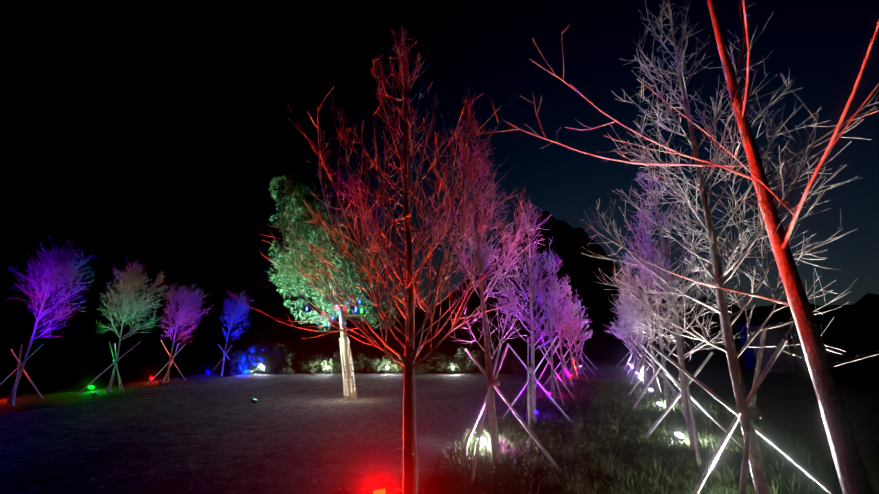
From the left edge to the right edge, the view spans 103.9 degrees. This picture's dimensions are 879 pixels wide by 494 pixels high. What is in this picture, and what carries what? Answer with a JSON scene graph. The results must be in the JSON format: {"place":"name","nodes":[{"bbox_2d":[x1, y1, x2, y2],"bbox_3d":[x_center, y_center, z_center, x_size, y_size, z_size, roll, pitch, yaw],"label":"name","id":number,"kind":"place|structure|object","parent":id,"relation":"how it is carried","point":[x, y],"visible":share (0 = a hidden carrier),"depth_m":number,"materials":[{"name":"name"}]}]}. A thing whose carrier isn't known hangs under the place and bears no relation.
{"place":"outdoors","nodes":[
{"label":"outdoors","id":0,"kind":"place"},
{"bbox_2d":[0,374,561,493],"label":"lawn","id":1,"kind":"structure","parent":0,"point":[144,456],"depth_m":5.79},
{"bbox_2d":[268,166,417,399],"bbox_3d":[-3.197,0.825,10.285,4.405,7.041,3.793,-7,-16,24],"label":"evergreen","id":2,"kind":"object","parent":1,"relation":"on","point":[308,232],"visible":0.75,"depth_m":10.02,"materials":[{"name":"green plant"}]},
{"bbox_2d":[306,289,362,325],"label":"hanging ornaments","id":3,"kind":"object","parent":2,"relation":"attached to","point":[336,306],"visible":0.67,"depth_m":9.46,"materials":[{"name":"white"}]},
{"bbox_2d":[339,338,354,392],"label":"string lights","id":4,"kind":"object","parent":2,"relation":"on","point":[346,364],"visible":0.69,"depth_m":9.51,"materials":[{"name":"beige"}]},
{"bbox_2d":[372,488,385,493],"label":"red lamp","id":5,"kind":"object","parent":1,"relation":"on","point":[380,491],"visible":1,"depth_m":3.39,"materials":[{"name":"grey"}]},
{"bbox_2d":[38,385,804,493],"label":"ground clutter","id":6,"kind":"object","parent":1,"relation":"on","point":[267,460],"visible":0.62,"depth_m":4.93,"materials":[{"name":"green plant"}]},
{"bbox_2d":[0,211,878,344],"bbox_3d":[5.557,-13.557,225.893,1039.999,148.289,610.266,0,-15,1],"label":"hill ridge","id":7,"kind":"structure","parent":0,"point":[857,323],"depth_m":163.43,"materials":[{"name":"black"}]},
{"bbox_2d":[0,343,878,414],"bbox_3d":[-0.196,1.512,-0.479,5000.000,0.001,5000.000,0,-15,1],"label":"field ground","id":8,"kind":"structure","parent":0,"point":[63,370],"depth_m":26.57,"materials":[{"name":"plant"}]},
{"bbox_2d":[0,343,43,405],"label":"stakes","id":9,"kind":"object","parent":8,"relation":"on","point":[19,363],"visible":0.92,"depth_m":9.08,"materials":[{"name":"brown wood"}]},
{"bbox_2d":[4,235,97,402],"bbox_3d":[-10.883,1.859,9.425,1.906,4.561,1.810,0,-15,1],"label":"tree","id":10,"kind":"object","parent":8,"relation":"on","point":[58,267],"visible":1,"depth_m":9.67,"materials":[{"name":"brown plant"}]},
{"bbox_2d":[77,341,140,394],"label":"stakes","id":11,"kind":"object","parent":8,"relation":"on","point":[118,374],"visible":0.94,"depth_m":10.74,"materials":[{"name":"brown wood"}]},
{"bbox_2d":[93,255,171,392],"bbox_3d":[-10.121,2.439,11.066,2.078,4.288,1.701,11,-19,-36],"label":"tree","id":12,"kind":"object","parent":8,"relation":"on","point":[129,282],"visible":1,"depth_m":11.18,"materials":[{"name":"brown plant"}]},
{"bbox_2d":[146,340,185,384],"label":"stakes","id":13,"kind":"object","parent":8,"relation":"on","point":[173,356],"visible":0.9,"depth_m":13.32,"materials":[{"name":"brown wood"}]},
{"bbox_2d":[160,280,214,381],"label":"tree","id":14,"kind":"object","parent":8,"relation":"on","point":[187,308],"visible":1,"depth_m":13.63,"materials":[{"name":"brown plant"}]},
{"bbox_2d":[5,374,420,398],"bbox_3d":[-8.491,4.990,12.566,8.354,0.009,17.595,-14,-21,43],"label":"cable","id":15,"kind":"object","parent":8,"relation":"on","point":[153,380],"visible":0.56,"depth_m":12.79,"materials":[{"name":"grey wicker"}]},
{"bbox_2d":[209,344,235,376],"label":"stakes","id":16,"kind":"object","parent":8,"relation":"on","point":[224,360],"visible":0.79,"depth_m":15.90,"materials":[{"name":"beige wood"}]},
{"bbox_2d":[217,289,253,374],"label":"tree","id":17,"kind":"object","parent":8,"relation":"on","point":[233,309],"visible":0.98,"depth_m":16.40,"materials":[{"name":"brown plant"}]},
{"bbox_2d":[227,341,295,374],"bbox_3d":[-8.439,5.403,16.741,3.048,1.619,1.759,0,-15,1],"label":"blue shrub","id":18,"kind":"object","parent":8,"relation":"on","point":[253,358],"visible":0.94,"depth_m":16.15,"materials":[{"name":"green plant"}]},
{"bbox_2d":[260,347,525,373],"bbox_3d":[-2.420,5.549,16.751,13.065,1.374,1.516,0,-15,1],"label":"hedge","id":19,"kind":"object","parent":8,"relation":"on","point":[461,360],"visible":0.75,"depth_m":16.38,"materials":[{"name":"green plant"}]},
{"bbox_2d":[0,0,878,310],"label":"sky","id":20,"kind":"structure","parent":0,"point":[154,132],"materials":[{"name":"black"}]},
{"bbox_2d":[395,378,878,493],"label":"grass","id":21,"kind":"structure","parent":0,"point":[568,476],"depth_m":4.77,"materials":[{"name":"green plant"}]},
{"bbox_2d":[421,359,878,493],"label":"grass strip","id":22,"kind":"object","parent":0,"point":[788,400],"visible":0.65,"depth_m":10.55,"materials":[{"name":"plant"}]},
{"bbox_2d":[229,23,546,493],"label":"tree","id":23,"kind":"object","parent":22,"relation":"on","point":[410,462],"visible":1,"depth_m":2.60,"materials":[{"name":"brown plant"}]},
{"bbox_2d":[476,438,486,446],"bbox_3d":[0.628,2.998,5.130,0.161,0.272,0.119,2,-15,-8],"label":"white lamp","id":24,"kind":"object","parent":22,"relation":"on","point":[483,442],"visible":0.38,"depth_m":5.12,"materials":[{"name":"grey"}]},
{"bbox_2d":[427,97,550,466],"bbox_3d":[0.784,0.160,5.312,2.080,5.715,1.588,-13,-20,40],"label":"tree","id":25,"kind":"object","parent":22,"relation":"on","point":[496,454],"visible":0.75,"depth_m":5.19,"materials":[{"name":"brown plant"}]},
{"bbox_2d":[462,343,560,484],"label":"stakes","id":26,"kind":"object","parent":22,"relation":"on","point":[494,382],"visible":0.88,"depth_m":4.56,"materials":[{"name":"brown wood"}]},
{"bbox_2d":[485,201,572,423],"bbox_3d":[1.880,1.182,7.323,1.744,4.784,1.619,-10,-18,34],"label":"tree","id":27,"kind":"object","parent":22,"relation":"on","point":[530,261],"visible":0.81,"depth_m":7.19,"materials":[{"name":"brown plant"}]},
{"bbox_2d":[502,336,571,428],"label":"stakes","id":28,"kind":"object","parent":22,"relation":"on","point":[529,369],"visible":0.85,"depth_m":6.80,"materials":[{"name":"brown wood"}]},
{"bbox_2d":[513,236,593,400],"bbox_3d":[3.099,1.925,9.572,1.926,4.510,1.789,-10,-18,34],"label":"tree","id":29,"kind":"object","parent":22,"relation":"on","point":[551,355],"visible":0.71,"depth_m":9.51,"materials":[{"name":"brown plant"}]},
{"bbox_2d":[535,337,573,403],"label":"stakes","id":30,"kind":"object","parent":22,"relation":"on","point":[548,360],"visible":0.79,"depth_m":9.26,"materials":[{"name":"beige wood"}]},
{"bbox_2d":[544,259,574,385],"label":"tree","id":31,"kind":"object","parent":22,"relation":"on","point":[562,362],"visible":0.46,"depth_m":12.11,"materials":[{"name":"brown plant"}]},
{"bbox_2d":[543,336,576,388],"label":"stakes","id":32,"kind":"object","parent":22,"relation":"on","point":[567,372],"visible":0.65,"depth_m":11.92,"materials":[{"name":"beige wood"}]},
{"bbox_2d":[552,274,581,379],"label":"tree","id":33,"kind":"object","parent":22,"relation":"on","point":[572,312],"visible":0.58,"depth_m":14.46,"materials":[{"name":"brown plant"}]},
{"bbox_2d":[556,336,587,379],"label":"stakes","id":34,"kind":"object","parent":22,"relation":"on","point":[572,353],"visible":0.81,"depth_m":14.18,"materials":[{"name":"beige wood"}]},
{"bbox_2d":[563,286,588,373],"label":"tree","id":35,"kind":"object","parent":22,"relation":"on","point":[579,332],"visible":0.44,"depth_m":16.85,"materials":[{"name":"brown plant"}]},
{"bbox_2d":[567,342,594,374],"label":"stakes","id":36,"kind":"object","parent":22,"relation":"on","point":[577,351],"visible":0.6,"depth_m":16.50,"materials":[{"name":"beige wood"}]},
{"bbox_2d":[570,289,592,368],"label":"tree","id":37,"kind":"object","parent":22,"relation":"on","point":[575,299],"visible":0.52,"depth_m":19.24,"materials":[{"name":"brown plant"}]},
{"bbox_2d":[576,337,597,369],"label":"stakes","id":38,"kind":"object","parent":22,"relation":"on","point":[584,354],"visible":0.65,"depth_m":18.82,"materials":[{"name":"beige wood"}]},
{"bbox_2d":[602,274,649,376],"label":"tree","id":39,"kind":"object","parent":22,"relation":"on","point":[636,354],"visible":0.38,"depth_m":15.46,"materials":[{"name":"brown plant"}]},
{"bbox_2d":[610,281,641,369],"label":"tree","id":40,"kind":"object","parent":22,"relation":"on","point":[625,330],"visible":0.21,"depth_m":18.25,"materials":[{"name":"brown plant"}]},
{"bbox_2d":[610,291,643,365],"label":"tree","id":41,"kind":"object","parent":22,"relation":"on","point":[623,333],"visible":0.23,"depth_m":20.67,"materials":[{"name":"brown plant"}]},
{"bbox_2d":[616,343,642,366],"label":"stakes","id":42,"kind":"object","parent":22,"relation":"on","point":[627,354],"visible":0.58,"depth_m":20.34,"materials":[{"name":"beige wood"}]},
{"bbox_2d":[624,339,648,377],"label":"stakes","id":43,"kind":"object","parent":22,"relation":"on","point":[633,362],"visible":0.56,"depth_m":15.13,"materials":[{"name":"beige wood"}]},
{"bbox_2d":[617,253,656,384],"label":"tree","id":44,"kind":"object","parent":22,"relation":"on","point":[645,374],"visible":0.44,"depth_m":13.09,"materials":[{"name":"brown plant"}]},
{"bbox_2d":[624,346,651,371],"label":"stakes","id":45,"kind":"object","parent":22,"relation":"on","point":[633,356],"visible":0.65,"depth_m":17.80,"materials":[{"name":"beige wood"}]},
{"bbox_2d":[622,240,674,395],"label":"tree","id":46,"kind":"object","parent":22,"relation":"on","point":[653,366],"visible":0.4,"depth_m":10.23,"materials":[{"name":"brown plant"}]},
{"bbox_2d":[628,338,668,385],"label":"stakes","id":47,"kind":"object","parent":22,"relation":"on","point":[643,354],"visible":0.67,"depth_m":12.51,"materials":[{"name":"beige wood"}]},
{"bbox_2d":[611,198,691,412],"bbox_3d":[5.060,1.217,7.965,1.444,5.044,1.684,9,-18,-31],"label":"tree","id":48,"kind":"object","parent":22,"relation":"on","point":[665,382],"visible":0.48,"depth_m":8.04,"materials":[{"name":"brown plant"}]},
{"bbox_2d":[629,341,681,399],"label":"stakes","id":49,"kind":"object","parent":22,"relation":"on","point":[651,360],"visible":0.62,"depth_m":9.95,"materials":[{"name":"beige wood"}]},
{"bbox_2d":[453,0,878,493],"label":"tree","id":50,"kind":"object","parent":22,"relation":"on","point":[851,471],"visible":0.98,"depth_m":2.46,"materials":[{"name":"brown plant"}]},
{"bbox_2d":[633,342,698,416],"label":"stakes","id":51,"kind":"object","parent":22,"relation":"on","point":[648,384],"visible":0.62,"depth_m":7.72,"materials":[{"name":"beige wood"}]},
{"bbox_2d":[607,144,742,452],"bbox_3d":[3.602,0.554,5.436,1.792,5.018,1.593,-9,-18,31],"label":"tree","id":52,"kind":"object","parent":22,"relation":"on","point":[680,355],"visible":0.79,"depth_m":5.36,"materials":[{"name":"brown plant"}]},
{"bbox_2d":[673,433,684,441],"bbox_3d":[3.783,3.079,5.413,0.162,0.262,0.113,7,-16,-24],"label":"lamp","id":53,"kind":"object","parent":22,"relation":"on","point":[681,437],"visible":0.79,"depth_m":5.41,"materials":[{"name":"grey"}]},
{"bbox_2d":[641,344,743,468],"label":"stakes","id":54,"kind":"object","parent":22,"relation":"on","point":[695,436],"visible":0.73,"depth_m":5.07,"materials":[{"name":"beige wood"}]},
{"bbox_2d":[573,0,875,493],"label":"tree","id":55,"kind":"object","parent":22,"relation":"on","point":[757,468],"visible":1,"depth_m":3.09,"materials":[{"name":"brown plant"}]},
{"bbox_2d":[648,328,836,493],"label":"stakes","id":56,"kind":"object","parent":22,"relation":"on","point":[752,412],"visible":0.92,"depth_m":2.70,"materials":[{"name":"brown wood"}]},
{"bbox_2d":[735,322,808,371],"bbox_3d":[19.216,5.596,19.517,4.060,2.460,2.260,10,-18,-32],"label":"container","id":57,"kind":"object","parent":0,"point":[749,358],"visible":0.1,"depth_m":18.89,"materials":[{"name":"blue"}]},
{"bbox_2d":[744,324,803,373],"bbox_3d":[16.794,5.082,17.252,1.550,2.280,1.550,10,-18,-32],"label":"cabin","id":58,"kind":"object","parent":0,"point":[786,363],"visible":0.81,"depth_m":16.80,"materials":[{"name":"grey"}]}
]}

